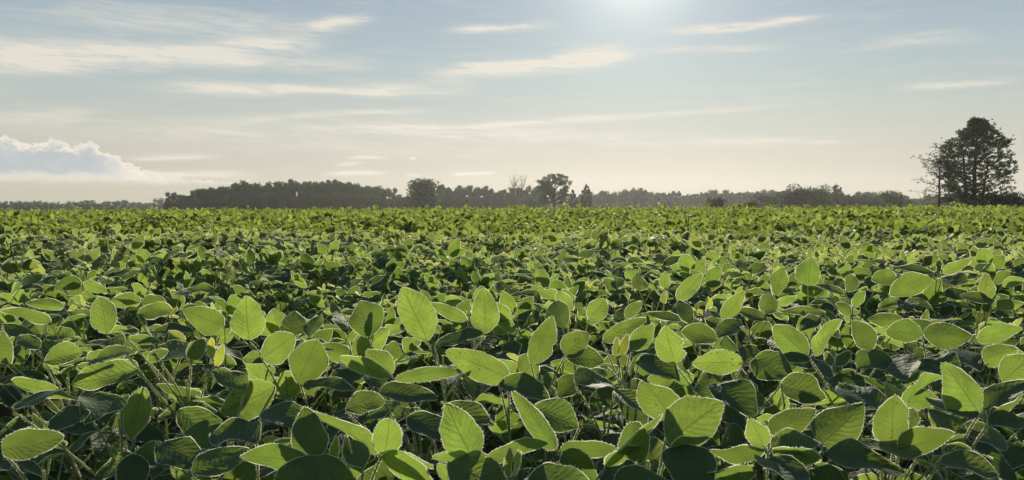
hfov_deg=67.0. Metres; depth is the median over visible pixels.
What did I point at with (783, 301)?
soybean plant
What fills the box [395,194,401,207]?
wood tree
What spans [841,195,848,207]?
wood tree
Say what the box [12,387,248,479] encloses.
soybean plant
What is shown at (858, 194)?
wood tree
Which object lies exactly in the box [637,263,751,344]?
soybean plant
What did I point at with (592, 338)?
soybean plant
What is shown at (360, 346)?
soybean plant
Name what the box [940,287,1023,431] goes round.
soybean plant
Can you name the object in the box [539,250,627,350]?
soybean plant
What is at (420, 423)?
soybean plant
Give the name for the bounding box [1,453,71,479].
soybean plant
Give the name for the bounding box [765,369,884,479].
soybean plant
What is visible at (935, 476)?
soybean plant
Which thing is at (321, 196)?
wood tree
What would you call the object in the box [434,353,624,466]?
soybean plant
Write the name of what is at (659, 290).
soybean plant
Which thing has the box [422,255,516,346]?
soybean plant
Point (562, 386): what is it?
soybean plant
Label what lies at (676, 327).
soybean plant
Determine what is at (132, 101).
sky
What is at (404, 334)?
soybean plant
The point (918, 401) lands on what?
soybean plant
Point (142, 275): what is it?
soybean plant
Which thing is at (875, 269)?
soybean plant
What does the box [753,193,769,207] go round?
wood tree
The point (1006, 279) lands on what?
soybean plant
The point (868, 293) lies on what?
soybean plant
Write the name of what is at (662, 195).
wood tree
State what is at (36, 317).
soybean plant
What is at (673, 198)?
wood tree
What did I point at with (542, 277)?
soybean plant
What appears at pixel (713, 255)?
soybean plant
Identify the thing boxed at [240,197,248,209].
wood tree
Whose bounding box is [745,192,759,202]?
wood tree
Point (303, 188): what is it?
wood tree
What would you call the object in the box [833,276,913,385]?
soybean plant
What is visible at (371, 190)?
wood tree
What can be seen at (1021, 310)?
soybean plant
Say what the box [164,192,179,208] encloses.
wood tree
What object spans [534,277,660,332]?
soybean plant
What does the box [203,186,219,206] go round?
wood tree
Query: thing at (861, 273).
soybean plant
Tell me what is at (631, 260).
soybean plant
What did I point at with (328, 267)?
soybean plant
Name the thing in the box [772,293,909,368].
soybean plant
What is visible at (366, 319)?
soybean plant
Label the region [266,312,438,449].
soybean plant
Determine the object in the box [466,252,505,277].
soybean plant
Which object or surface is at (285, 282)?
soybean plant
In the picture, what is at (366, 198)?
wood tree
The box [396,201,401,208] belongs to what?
wood tree
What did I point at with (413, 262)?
soybean plant
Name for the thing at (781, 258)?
soybean plant
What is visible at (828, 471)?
soybean plant
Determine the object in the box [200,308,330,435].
soybean plant
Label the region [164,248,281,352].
soybean plant
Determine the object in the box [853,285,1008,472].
soybean plant
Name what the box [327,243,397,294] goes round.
soybean plant
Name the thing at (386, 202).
wood tree
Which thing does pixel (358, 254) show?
soybean plant
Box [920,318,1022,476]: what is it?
soybean plant
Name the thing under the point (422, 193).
leafy tree
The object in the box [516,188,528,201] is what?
wood tree
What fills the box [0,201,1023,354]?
soybean foliage
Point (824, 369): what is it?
soybean plant
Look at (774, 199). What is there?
wood tree
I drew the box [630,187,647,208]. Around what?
wood tree
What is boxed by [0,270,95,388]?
soybean plant
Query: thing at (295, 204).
wood tree
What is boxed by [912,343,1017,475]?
soybean plant
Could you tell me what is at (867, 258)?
soybean plant
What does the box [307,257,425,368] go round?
soybean plant
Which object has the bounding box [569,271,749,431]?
soybean plant
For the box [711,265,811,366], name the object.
soybean plant
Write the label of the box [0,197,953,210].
distant wood
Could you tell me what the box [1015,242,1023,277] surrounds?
soybean plant
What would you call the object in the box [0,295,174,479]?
soybean plant
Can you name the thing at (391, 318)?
soybean plant
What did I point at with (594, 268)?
soybean plant
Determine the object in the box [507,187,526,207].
wood tree
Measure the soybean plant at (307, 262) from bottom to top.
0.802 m
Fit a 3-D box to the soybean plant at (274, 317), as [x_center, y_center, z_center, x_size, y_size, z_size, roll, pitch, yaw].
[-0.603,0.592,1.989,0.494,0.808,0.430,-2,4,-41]
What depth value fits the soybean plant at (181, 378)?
2.76 m
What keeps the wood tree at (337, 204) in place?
on the field soil
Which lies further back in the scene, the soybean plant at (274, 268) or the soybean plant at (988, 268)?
the soybean plant at (274, 268)
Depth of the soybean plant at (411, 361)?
2.83 m
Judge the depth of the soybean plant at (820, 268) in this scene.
4.01 m
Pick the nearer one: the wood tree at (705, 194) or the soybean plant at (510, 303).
the soybean plant at (510, 303)
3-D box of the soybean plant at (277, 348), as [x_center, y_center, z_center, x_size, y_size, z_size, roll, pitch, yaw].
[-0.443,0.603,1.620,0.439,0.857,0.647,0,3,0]
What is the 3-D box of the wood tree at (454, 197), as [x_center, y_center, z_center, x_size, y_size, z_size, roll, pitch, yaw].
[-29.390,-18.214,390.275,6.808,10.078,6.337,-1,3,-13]
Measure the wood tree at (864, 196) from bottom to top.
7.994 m
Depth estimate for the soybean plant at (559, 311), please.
1.86 m
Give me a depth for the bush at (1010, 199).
103.71 m
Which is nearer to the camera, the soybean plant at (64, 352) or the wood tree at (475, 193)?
the soybean plant at (64, 352)
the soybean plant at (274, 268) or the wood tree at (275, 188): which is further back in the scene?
the wood tree at (275, 188)
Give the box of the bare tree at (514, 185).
[507,174,526,194]
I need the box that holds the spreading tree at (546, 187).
[533,173,573,206]
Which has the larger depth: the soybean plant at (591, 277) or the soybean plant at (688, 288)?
the soybean plant at (591, 277)
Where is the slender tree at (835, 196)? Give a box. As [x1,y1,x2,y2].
[832,184,843,205]
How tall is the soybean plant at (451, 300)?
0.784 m
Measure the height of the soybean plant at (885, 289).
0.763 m
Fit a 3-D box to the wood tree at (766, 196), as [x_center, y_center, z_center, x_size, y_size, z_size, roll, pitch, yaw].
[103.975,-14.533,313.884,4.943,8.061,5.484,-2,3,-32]
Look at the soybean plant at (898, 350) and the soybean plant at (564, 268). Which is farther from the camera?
the soybean plant at (564, 268)
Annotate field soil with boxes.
[0,204,1023,479]
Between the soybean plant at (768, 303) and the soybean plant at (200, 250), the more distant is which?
the soybean plant at (200, 250)
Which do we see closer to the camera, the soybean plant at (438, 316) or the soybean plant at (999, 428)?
the soybean plant at (999, 428)
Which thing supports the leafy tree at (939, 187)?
on the field soil
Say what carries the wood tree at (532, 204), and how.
on the field soil
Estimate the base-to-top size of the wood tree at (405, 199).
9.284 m
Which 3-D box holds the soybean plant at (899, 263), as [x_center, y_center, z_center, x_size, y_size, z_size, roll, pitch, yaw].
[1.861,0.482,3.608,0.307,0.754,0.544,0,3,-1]
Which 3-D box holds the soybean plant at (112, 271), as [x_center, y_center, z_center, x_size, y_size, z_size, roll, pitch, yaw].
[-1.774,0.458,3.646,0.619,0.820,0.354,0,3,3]
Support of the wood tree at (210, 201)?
on the field soil
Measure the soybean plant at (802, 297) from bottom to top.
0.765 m
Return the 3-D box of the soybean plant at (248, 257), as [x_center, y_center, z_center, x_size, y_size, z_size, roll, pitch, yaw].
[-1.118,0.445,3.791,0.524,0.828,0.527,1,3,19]
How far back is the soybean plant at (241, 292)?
3.20 m
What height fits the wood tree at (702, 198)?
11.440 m
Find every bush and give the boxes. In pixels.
[705,197,727,208]
[740,199,759,208]
[982,191,1023,207]
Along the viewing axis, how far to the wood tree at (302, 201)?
388.67 m
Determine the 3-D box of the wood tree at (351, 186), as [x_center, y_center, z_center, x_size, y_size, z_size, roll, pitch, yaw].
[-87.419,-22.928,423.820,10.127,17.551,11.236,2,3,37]
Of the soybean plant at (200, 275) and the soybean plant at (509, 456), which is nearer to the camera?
the soybean plant at (509, 456)
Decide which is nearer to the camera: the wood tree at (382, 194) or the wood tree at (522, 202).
the wood tree at (522, 202)
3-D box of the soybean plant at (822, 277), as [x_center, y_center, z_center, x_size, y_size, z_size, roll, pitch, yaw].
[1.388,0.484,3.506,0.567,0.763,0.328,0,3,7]
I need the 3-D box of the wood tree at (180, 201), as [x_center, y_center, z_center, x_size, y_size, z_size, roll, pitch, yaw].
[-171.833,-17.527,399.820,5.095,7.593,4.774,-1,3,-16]
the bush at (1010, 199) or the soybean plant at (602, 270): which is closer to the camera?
the soybean plant at (602, 270)
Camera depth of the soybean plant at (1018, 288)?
3.51 m
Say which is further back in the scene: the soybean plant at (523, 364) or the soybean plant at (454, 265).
the soybean plant at (454, 265)
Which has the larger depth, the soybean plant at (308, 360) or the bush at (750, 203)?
the bush at (750, 203)
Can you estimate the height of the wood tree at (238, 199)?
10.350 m
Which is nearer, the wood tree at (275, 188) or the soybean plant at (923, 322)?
the soybean plant at (923, 322)
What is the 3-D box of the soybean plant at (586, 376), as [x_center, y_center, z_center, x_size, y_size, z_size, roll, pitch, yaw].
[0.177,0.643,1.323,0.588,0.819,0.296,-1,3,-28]
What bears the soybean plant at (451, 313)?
on the field soil
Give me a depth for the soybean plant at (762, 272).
3.99 m
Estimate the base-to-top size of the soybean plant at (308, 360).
0.883 m
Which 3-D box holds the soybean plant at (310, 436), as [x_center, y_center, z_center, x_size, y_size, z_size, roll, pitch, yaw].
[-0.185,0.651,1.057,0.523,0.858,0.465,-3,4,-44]
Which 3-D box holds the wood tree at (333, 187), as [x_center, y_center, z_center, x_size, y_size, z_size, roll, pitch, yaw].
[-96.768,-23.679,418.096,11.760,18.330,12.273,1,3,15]
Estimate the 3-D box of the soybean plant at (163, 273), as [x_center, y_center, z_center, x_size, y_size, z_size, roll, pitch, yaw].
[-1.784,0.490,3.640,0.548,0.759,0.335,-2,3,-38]
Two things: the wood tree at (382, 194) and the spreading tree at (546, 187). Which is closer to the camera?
the spreading tree at (546, 187)
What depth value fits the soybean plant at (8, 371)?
3.15 m
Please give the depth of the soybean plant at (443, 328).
2.81 m
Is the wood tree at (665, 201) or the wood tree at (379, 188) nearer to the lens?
the wood tree at (379, 188)
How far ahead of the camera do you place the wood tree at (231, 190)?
425.24 m
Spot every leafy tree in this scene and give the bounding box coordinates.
[406,178,440,209]
[908,137,971,206]
[935,116,1019,207]
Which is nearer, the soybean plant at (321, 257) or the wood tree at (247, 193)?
the soybean plant at (321, 257)
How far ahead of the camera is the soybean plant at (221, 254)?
3.69 m
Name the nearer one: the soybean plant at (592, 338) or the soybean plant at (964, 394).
the soybean plant at (964, 394)
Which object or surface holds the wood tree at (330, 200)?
on the field soil
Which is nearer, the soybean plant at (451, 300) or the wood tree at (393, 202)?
the soybean plant at (451, 300)
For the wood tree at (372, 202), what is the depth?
404.39 m
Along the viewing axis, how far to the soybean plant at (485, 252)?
4.34 m
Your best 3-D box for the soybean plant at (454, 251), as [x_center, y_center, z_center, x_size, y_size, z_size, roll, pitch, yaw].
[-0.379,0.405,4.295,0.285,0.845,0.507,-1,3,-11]
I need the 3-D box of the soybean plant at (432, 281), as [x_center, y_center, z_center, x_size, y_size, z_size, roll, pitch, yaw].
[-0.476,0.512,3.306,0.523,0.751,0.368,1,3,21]
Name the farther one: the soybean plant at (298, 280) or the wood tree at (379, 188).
the wood tree at (379, 188)
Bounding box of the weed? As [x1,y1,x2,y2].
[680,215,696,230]
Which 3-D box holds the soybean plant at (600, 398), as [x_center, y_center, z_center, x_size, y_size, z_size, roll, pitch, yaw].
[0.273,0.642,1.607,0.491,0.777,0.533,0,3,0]
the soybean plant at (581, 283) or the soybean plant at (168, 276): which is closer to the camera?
the soybean plant at (581, 283)
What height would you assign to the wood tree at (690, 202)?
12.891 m
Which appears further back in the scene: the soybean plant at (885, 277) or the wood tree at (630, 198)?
the wood tree at (630, 198)
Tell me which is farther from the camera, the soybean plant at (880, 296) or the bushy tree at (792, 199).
the bushy tree at (792, 199)
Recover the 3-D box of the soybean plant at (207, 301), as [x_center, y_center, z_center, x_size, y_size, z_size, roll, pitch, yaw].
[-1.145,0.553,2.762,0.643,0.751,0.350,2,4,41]
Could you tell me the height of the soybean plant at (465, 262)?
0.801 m
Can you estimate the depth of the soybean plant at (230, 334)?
2.30 m
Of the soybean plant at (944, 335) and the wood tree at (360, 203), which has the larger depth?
the wood tree at (360, 203)
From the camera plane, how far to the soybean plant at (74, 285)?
2.87 m
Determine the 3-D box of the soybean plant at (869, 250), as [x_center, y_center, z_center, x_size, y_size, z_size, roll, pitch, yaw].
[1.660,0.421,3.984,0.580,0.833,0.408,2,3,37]
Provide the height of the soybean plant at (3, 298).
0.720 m
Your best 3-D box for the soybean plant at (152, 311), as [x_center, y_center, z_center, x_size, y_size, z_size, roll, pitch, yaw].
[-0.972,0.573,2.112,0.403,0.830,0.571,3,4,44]
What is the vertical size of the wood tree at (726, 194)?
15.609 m
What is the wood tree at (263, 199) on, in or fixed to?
on the field soil
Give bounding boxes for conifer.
[564,190,578,209]
[576,184,595,209]
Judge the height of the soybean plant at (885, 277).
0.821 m
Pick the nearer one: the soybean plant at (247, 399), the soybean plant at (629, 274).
the soybean plant at (247, 399)
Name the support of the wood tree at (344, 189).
on the field soil
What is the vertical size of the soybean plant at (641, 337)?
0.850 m
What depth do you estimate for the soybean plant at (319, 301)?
3.25 m
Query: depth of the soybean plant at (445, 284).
3.39 m
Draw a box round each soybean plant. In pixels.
[0,270,78,414]
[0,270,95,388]
[0,274,75,427]
[0,279,103,415]
[0,283,73,417]
[0,290,77,411]
[0,291,21,387]
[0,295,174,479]
[0,296,279,479]
[0,298,180,477]
[0,305,77,447]
[0,307,153,475]
[0,312,137,475]
[0,324,164,479]
[0,334,107,469]
[0,349,172,479]
[0,414,108,479]
[1,293,130,416]
[1,427,63,479]
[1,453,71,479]
[3,467,54,479]
[7,273,56,417]
[7,288,40,360]
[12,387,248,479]
[15,268,154,331]
[28,285,143,383]
[38,291,164,391]
[39,258,146,341]
[41,269,163,363]
[42,275,143,478]
[46,302,203,479]
[62,407,268,479]
[71,337,321,441]
[80,282,236,478]
[88,271,197,422]
[89,249,205,350]
[89,265,180,381]
[90,267,155,388]
[102,319,217,432]
[118,254,220,416]
[123,283,234,428]
[124,306,332,434]
[129,245,227,362]
[130,290,230,402]
[142,282,194,406]
[148,294,247,439]
[149,247,226,350]
[149,367,301,479]
[153,319,292,447]
[156,295,411,470]
[158,311,275,431]
[161,242,289,374]
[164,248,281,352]
[164,310,290,398]
[168,278,264,374]
[170,417,354,479]
[176,272,297,387]
[182,253,265,369]
[191,248,264,306]
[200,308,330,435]
[202,243,255,295]
[207,280,279,352]
[208,239,303,338]
[210,337,430,465]
[212,308,373,441]
[218,419,290,479]
[220,247,310,337]
[222,339,446,477]
[225,258,328,365]
[230,271,324,423]
[230,285,306,432]
[233,253,343,350]
[240,317,388,440]
[240,406,433,479]
[243,307,364,438]
[251,241,344,272]
[255,239,322,290]
[260,331,398,446]
[262,238,322,336]
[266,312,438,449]
[270,256,376,402]
[270,272,327,405]
[287,243,370,312]
[291,250,390,400]
[294,283,360,429]
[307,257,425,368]
[308,293,440,413]
[314,307,350,410]
[315,261,397,305]
[319,302,452,413]
[320,275,369,400]
[320,349,514,464]
[321,251,371,402]
[323,249,393,308]
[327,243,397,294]
[330,287,560,436]
[331,245,418,316]
[332,300,463,473]
[345,272,391,304]
[345,290,461,399]
[345,381,534,479]
[356,347,668,479]
[358,237,413,299]
[364,273,448,386]
[365,299,401,386]
[368,244,452,331]
[369,257,477,371]
[375,312,483,392]
[377,284,454,373]
[385,302,596,466]
[386,246,467,367]
[387,256,491,373]
[395,282,477,385]
[395,301,509,400]
[398,237,456,294]
[401,271,513,386]
[405,262,456,385]
[405,321,512,438]
[418,246,490,384]
[419,237,465,350]
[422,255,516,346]
[428,286,567,453]
[431,272,532,405]
[432,402,557,479]
[434,275,533,396]
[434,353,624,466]
[436,315,664,479]
[439,269,548,434]
[454,250,522,398]
[454,256,516,406]
[460,290,603,464]
[463,280,534,376]
[463,285,588,354]
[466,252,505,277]
[466,282,547,405]
[477,311,590,469]
[480,246,530,279]
[481,259,550,344]
[484,298,602,431]
[484,413,669,479]
[487,275,611,459]
[489,291,649,458]
[489,372,671,479]
[492,249,530,281]
[500,317,680,472]
[503,262,582,337]
[503,298,696,479]
[504,257,576,277]
[511,380,724,479]
[513,251,561,364]
[513,302,651,451]
[522,252,571,319]
[526,267,615,346]
[526,365,770,469]
[529,300,663,434]
[531,289,693,442]
[533,267,631,388]
[534,263,611,349]
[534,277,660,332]
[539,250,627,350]
[539,277,650,417]
[549,279,675,430]
[550,301,647,431]
[563,248,625,345]
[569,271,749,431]
[570,254,599,328]
[570,266,613,349]
[574,366,743,466]
[577,277,660,402]
[578,262,613,350]
[580,252,606,337]
[589,326,825,479]
[590,277,693,414]
[592,278,704,383]
[593,250,668,351]
[596,249,680,346]
[596,273,702,430]
[604,256,651,379]
[607,266,731,432]
[621,318,758,462]
[623,306,776,398]
[624,293,780,421]
[625,262,700,368]
[628,290,764,442]
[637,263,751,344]
[642,270,711,360]
[643,253,698,308]
[656,294,795,441]
[658,273,785,357]
[667,245,718,288]
[669,248,703,260]
[670,250,758,309]
[670,254,734,355]
[671,260,787,380]
[676,301,831,479]
[681,246,693,255]
[682,292,826,465]
[685,266,788,479]
[687,256,758,360]
[692,286,796,394]
[693,259,798,468]
[696,265,766,350]
[701,251,755,299]
[707,401,906,479]
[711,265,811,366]
[715,382,980,479]
[716,371,1017,479]
[720,246,794,292]
[724,259,824,393]
[733,260,822,306]
[736,255,800,306]
[740,256,899,450]
[744,297,877,464]
[746,260,794,381]
[751,277,867,384]
[751,313,939,471]
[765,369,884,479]
[767,253,871,358]
[767,262,871,369]
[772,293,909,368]
[772,319,923,472]
[780,290,932,473]
[784,242,881,306]
[785,247,872,386]
[788,260,835,312]
[789,304,939,452]
[790,273,919,366]
[796,282,918,369]
[805,318,1022,471]
[808,434,993,479]
[814,385,1023,479]
[816,271,933,470]
[821,267,878,363]
[823,249,915,368]
[825,248,876,315]
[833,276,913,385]
[836,269,974,455]
[841,253,903,276]
[842,264,878,334]
[851,394,998,479]
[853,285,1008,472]
[861,258,1013,473]
[862,309,972,468]
[863,274,1023,471]
[869,284,986,383]
[871,249,945,334]
[871,362,1023,479]
[879,267,960,349]
[881,298,1023,417]
[883,333,1023,474]
[885,260,921,272]
[893,274,959,460]
[894,292,989,367]
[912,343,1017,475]
[915,276,994,372]
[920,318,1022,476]
[925,270,1023,412]
[925,372,1023,474]
[925,470,969,479]
[929,275,983,376]
[933,263,1023,383]
[934,270,1021,349]
[937,260,1020,437]
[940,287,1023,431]
[946,264,1023,371]
[953,274,1002,421]
[961,473,999,479]
[962,297,1023,412]
[964,246,1023,412]
[968,248,1023,284]
[976,332,1023,442]
[979,353,1023,479]
[999,395,1023,469]
[1009,291,1023,318]
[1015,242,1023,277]
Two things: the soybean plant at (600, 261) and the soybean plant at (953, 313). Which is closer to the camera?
the soybean plant at (953, 313)
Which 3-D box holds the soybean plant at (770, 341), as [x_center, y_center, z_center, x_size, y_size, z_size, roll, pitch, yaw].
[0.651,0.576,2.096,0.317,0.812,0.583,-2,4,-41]
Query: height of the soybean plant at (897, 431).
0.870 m
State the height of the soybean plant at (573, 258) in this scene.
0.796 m
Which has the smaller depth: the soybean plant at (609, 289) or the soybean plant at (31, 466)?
the soybean plant at (31, 466)
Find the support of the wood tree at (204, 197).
on the field soil
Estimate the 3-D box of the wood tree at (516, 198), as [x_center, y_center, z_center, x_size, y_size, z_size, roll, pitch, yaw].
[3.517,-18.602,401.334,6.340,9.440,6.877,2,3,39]
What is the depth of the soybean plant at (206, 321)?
1.86 m
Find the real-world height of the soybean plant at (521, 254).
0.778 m
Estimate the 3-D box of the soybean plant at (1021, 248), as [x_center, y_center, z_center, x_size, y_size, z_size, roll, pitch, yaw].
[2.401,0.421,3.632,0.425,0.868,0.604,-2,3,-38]
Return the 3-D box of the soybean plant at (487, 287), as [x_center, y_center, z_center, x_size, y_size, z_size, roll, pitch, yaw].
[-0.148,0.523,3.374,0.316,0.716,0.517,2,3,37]
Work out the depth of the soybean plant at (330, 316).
2.95 m
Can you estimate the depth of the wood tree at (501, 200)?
402.44 m
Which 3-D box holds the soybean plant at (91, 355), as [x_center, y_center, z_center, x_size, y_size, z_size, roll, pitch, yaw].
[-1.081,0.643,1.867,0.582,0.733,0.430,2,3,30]
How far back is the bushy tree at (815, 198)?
255.75 m
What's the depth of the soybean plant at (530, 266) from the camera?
4.38 m
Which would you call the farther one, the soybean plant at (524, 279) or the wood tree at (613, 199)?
the wood tree at (613, 199)
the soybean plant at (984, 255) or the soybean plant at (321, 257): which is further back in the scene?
the soybean plant at (321, 257)
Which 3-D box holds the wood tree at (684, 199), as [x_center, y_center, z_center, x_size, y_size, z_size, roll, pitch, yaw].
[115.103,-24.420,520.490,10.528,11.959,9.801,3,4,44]
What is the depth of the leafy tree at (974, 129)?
108.41 m
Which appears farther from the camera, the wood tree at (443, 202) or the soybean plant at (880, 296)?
the wood tree at (443, 202)
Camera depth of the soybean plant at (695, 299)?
2.85 m
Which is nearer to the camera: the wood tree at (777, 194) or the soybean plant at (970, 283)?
the soybean plant at (970, 283)
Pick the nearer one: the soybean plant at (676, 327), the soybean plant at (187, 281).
the soybean plant at (676, 327)
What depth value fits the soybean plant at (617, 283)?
2.97 m
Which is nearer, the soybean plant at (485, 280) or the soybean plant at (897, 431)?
the soybean plant at (897, 431)
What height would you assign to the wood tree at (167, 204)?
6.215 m
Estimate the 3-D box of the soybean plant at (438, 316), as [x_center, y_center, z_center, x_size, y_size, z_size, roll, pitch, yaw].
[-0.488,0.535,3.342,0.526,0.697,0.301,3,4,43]
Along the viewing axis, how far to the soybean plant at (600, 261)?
4.10 m
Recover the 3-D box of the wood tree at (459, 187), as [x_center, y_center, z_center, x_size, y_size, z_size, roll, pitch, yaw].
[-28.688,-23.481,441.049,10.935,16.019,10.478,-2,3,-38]
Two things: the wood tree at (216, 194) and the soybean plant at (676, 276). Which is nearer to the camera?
the soybean plant at (676, 276)
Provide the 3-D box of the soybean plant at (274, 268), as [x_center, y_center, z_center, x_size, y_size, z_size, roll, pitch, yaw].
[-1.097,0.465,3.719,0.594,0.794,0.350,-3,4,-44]
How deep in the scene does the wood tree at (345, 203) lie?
392.67 m
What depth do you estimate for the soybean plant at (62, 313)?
2.71 m
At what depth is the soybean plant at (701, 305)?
2.53 m
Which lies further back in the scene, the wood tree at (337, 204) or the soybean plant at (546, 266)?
the wood tree at (337, 204)
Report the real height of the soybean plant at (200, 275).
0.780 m
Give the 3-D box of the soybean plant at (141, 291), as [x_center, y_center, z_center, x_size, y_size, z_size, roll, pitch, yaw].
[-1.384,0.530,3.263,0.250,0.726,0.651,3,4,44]
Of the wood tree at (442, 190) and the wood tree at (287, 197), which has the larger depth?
the wood tree at (442, 190)
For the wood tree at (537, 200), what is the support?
on the field soil
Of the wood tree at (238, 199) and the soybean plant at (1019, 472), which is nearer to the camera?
the soybean plant at (1019, 472)
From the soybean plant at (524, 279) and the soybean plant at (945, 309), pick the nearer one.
the soybean plant at (945, 309)
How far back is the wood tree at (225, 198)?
396.01 m
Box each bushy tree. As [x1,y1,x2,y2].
[779,183,811,208]
[799,183,832,208]
[877,190,907,207]
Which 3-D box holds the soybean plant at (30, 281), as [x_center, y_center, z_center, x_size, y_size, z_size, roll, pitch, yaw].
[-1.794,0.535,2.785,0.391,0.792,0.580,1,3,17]
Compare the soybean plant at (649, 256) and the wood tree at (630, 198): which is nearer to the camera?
the soybean plant at (649, 256)
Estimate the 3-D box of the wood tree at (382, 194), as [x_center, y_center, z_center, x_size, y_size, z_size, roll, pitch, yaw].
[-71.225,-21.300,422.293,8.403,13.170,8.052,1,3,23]
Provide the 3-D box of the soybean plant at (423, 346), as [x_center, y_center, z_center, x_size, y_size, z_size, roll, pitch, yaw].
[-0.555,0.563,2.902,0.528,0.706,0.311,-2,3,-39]
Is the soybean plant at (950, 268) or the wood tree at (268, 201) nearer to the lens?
the soybean plant at (950, 268)
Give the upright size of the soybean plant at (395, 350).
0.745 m
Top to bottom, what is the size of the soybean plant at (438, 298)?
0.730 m
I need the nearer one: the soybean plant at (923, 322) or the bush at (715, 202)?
the soybean plant at (923, 322)
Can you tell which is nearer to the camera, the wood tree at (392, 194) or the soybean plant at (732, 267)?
the soybean plant at (732, 267)
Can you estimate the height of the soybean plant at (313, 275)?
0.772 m
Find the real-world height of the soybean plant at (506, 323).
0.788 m
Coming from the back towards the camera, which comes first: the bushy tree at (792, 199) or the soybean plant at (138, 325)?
the bushy tree at (792, 199)
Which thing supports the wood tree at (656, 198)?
on the field soil
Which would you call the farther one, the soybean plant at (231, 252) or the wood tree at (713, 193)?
the wood tree at (713, 193)
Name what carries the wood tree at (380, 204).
on the field soil
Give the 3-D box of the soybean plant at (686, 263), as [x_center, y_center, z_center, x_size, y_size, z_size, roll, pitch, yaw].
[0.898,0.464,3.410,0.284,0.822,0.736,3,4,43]
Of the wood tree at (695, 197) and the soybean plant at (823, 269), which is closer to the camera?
the soybean plant at (823, 269)
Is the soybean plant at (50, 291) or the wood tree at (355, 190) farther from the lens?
the wood tree at (355, 190)
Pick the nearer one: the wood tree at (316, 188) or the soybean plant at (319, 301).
the soybean plant at (319, 301)
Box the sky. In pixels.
[0,0,1023,203]
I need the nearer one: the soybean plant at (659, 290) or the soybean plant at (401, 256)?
the soybean plant at (659, 290)
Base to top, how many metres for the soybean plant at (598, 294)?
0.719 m
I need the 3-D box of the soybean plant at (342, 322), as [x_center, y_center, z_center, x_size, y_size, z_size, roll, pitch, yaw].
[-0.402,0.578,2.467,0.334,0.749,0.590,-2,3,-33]
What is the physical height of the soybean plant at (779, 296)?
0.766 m
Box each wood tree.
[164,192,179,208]
[164,201,170,209]
[175,199,183,210]
[179,195,189,208]
[184,201,189,210]
[185,195,194,208]
[189,199,196,208]
[190,189,202,210]
[195,199,201,209]
[201,188,213,200]
[201,200,208,207]
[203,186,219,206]
[207,188,228,206]
[207,198,216,209]
[213,196,223,208]
[215,186,231,205]
[219,195,229,209]
[223,184,239,205]
[225,182,243,204]
[226,195,236,208]
[230,193,243,209]
[233,180,252,194]
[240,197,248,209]
[243,186,260,210]
[247,198,253,209]
[251,191,263,209]
[253,182,267,209]
[259,192,269,210]
[263,192,276,207]
[266,181,288,206]
[269,192,282,208]
[274,182,292,203]
[277,198,285,208]
[284,193,292,209]
[285,179,306,207]
[291,197,300,208]
[298,184,314,207]
[299,181,315,208]
[299,196,306,209]
[305,193,314,209]
[310,182,330,208]
[312,192,320,210]
[318,192,327,209]
[323,180,343,207]
[326,191,335,209]
[331,179,350,202]
[333,191,341,209]
[337,191,351,209]
[343,183,360,194]
[350,185,370,204]
[351,196,360,209]
[354,194,366,208]
[360,187,377,196]
[361,193,371,208]
[366,185,380,194]
[370,195,378,208]
[372,197,384,209]
[374,189,388,207]
[383,187,397,206]
[383,199,388,208]
[387,198,395,208]
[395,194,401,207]
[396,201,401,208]
[400,198,407,210]
[402,196,410,207]
[435,184,449,207]
[439,193,453,209]
[447,195,458,207]
[452,189,462,206]
[455,185,468,204]
[455,196,463,209]
[461,185,473,205]
[461,198,471,209]
[466,187,481,208]
[471,195,481,210]
[478,185,492,207]
[479,195,492,208]
[489,190,503,207]
[491,198,499,209]
[496,197,504,208]
[500,189,508,206]
[503,196,509,208]
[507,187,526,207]
[507,193,516,205]
[509,201,516,206]
[513,195,523,207]
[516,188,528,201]
[520,199,528,205]
[526,185,539,207]
[526,198,535,207]
[533,187,549,208]
[535,197,542,207]
[592,190,612,208]
[609,191,623,207]
[615,189,628,206]
[620,191,634,207]
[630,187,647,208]
[645,191,652,208]
[648,193,661,208]
[655,192,667,206]
[662,194,671,207]
[667,191,681,208]
[679,195,690,208]
[685,194,694,206]
[691,194,700,207]
[698,195,705,208]
[699,192,711,204]
[706,189,724,206]
[718,189,734,207]
[734,191,747,208]
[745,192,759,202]
[752,191,766,203]
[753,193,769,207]
[761,189,776,207]
[763,195,772,206]
[767,196,780,207]
[774,191,788,208]
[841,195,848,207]
[846,196,854,207]
[854,191,874,205]
[856,194,873,207]
[857,199,864,206]
[864,198,877,206]
[913,198,924,208]
[923,194,937,206]
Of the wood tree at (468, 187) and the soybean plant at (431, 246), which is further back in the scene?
the wood tree at (468, 187)
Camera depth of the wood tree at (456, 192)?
429.91 m
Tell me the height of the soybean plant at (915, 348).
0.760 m
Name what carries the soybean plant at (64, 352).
on the field soil
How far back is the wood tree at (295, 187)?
426.37 m
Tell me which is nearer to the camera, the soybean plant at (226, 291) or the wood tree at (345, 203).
the soybean plant at (226, 291)
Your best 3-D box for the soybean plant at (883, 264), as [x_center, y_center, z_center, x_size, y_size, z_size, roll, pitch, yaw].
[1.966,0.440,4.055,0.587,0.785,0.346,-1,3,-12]
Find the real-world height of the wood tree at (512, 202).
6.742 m
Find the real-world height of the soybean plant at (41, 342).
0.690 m
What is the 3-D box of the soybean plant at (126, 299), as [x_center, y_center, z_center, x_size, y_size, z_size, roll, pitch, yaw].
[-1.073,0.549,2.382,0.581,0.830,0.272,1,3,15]
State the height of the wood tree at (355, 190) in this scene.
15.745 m

